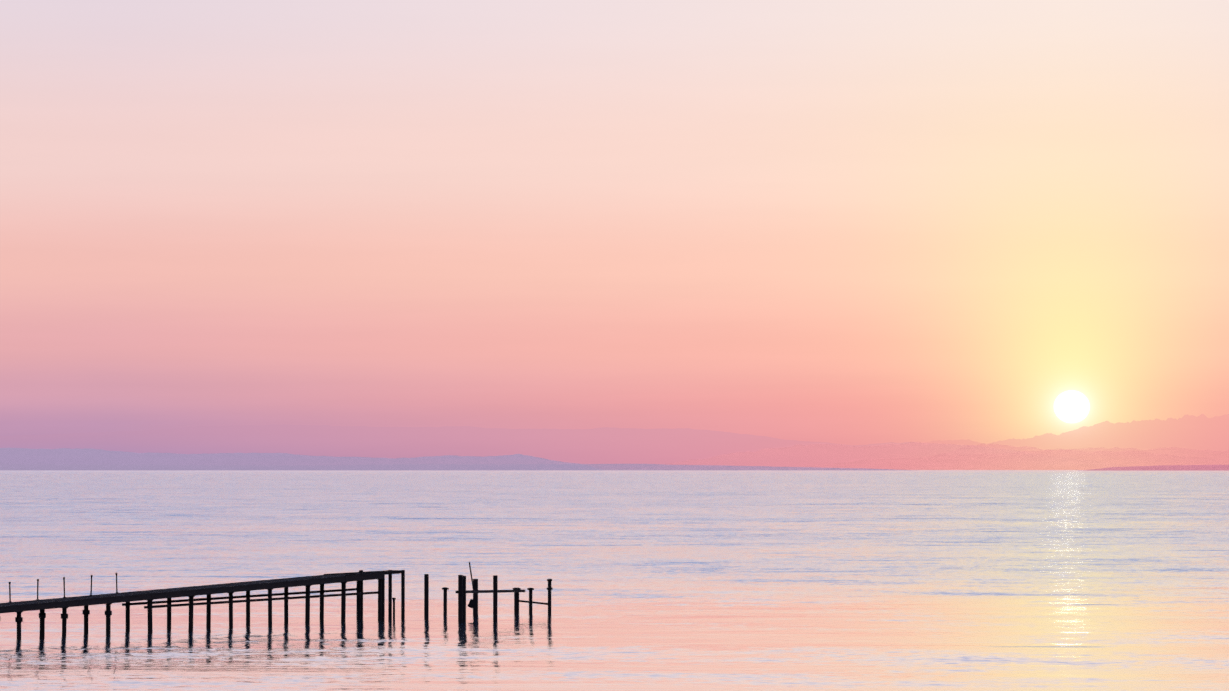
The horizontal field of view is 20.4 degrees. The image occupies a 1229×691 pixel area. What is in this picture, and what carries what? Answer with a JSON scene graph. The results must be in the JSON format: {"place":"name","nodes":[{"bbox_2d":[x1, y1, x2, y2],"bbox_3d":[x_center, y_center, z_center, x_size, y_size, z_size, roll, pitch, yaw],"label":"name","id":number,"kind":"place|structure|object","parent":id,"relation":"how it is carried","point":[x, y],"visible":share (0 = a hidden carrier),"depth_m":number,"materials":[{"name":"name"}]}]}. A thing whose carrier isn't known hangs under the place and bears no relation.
{"place":"outdoors","nodes":[
{"label":"outdoors","id":0,"kind":"place"},
{"bbox_2d":[0,447,577,464],"bbox_3d":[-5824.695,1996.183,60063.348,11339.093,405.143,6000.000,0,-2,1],"label":"coast hills","id":1,"kind":"structure","parent":0,"point":[78,456],"depth_m":59027.84,"materials":[{"name":"purple"}]},
{"bbox_2d":[0,464,893,469],"bbox_3d":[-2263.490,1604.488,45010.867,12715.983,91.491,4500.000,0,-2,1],"label":"distant shoreline","id":2,"kind":"structure","parent":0,"point":[378,467],"depth_m":43880.82,"materials":[{"name":"purple"}]},
{"bbox_2d":[96,443,1130,469],"bbox_3d":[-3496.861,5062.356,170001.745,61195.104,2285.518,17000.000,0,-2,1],"label":"mountain range","id":3,"kind":"structure","parent":0,"point":[983,448],"depth_m":166250.64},
{"bbox_2d":[0,470,1228,690],"bbox_3d":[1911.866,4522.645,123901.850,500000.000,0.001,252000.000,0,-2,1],"label":"sea","id":4,"kind":"structure","parent":0,"point":[870,580],"depth_m":215.54,"materials":[{"name":"liquid"}]},
{"bbox_2d":[9,570,404,639],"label":"pier posts","id":5,"kind":"object","parent":4,"relation":"in","point":[380,592],"visible":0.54,"depth_m":146.81,"materials":[{"name":"wood"}]},
{"bbox_2d":[0,572,383,612],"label":"pier deck","id":6,"kind":"structure","parent":5,"relation":"on","point":[22,606],"depth_m":142.26,"materials":[{"name":"brown wood"}]},
{"bbox_2d":[424,562,552,622],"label":"wooden posts","id":7,"kind":"object","parent":4,"relation":"in","point":[462,591],"visible":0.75,"depth_m":153.06,"materials":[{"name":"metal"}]},
{"bbox_2d":[0,0,1228,469],"label":"sky","id":8,"kind":"structure","parent":0,"point":[666,232],"materials":[{"name":"pink"}]},
{"bbox_2d":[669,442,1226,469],"bbox_3d":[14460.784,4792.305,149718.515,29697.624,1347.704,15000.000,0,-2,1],"label":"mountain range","id":9,"kind":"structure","parent":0,"point":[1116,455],"depth_m":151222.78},
{"bbox_2d":[816,447,1228,469],"bbox_3d":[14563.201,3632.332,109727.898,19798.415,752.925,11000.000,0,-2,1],"label":"foothills","id":10,"kind":"structure","parent":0,"point":[1071,458],"depth_m":111839.34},
{"bbox_2d":[900,444,1227,469],"bbox_3d":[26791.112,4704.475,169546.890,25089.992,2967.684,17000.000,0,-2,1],"label":"mountain range","id":11,"kind":"structure","parent":0,"point":[1022,450],"depth_m":163927.31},
{"bbox_2d":[1079,465,1228,470],"bbox_3d":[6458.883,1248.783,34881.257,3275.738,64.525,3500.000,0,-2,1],"label":"island","id":12,"kind":"structure","parent":0,"point":[1184,468],"depth_m":34027.47,"materials":[{"name":"pink"}]}
]}

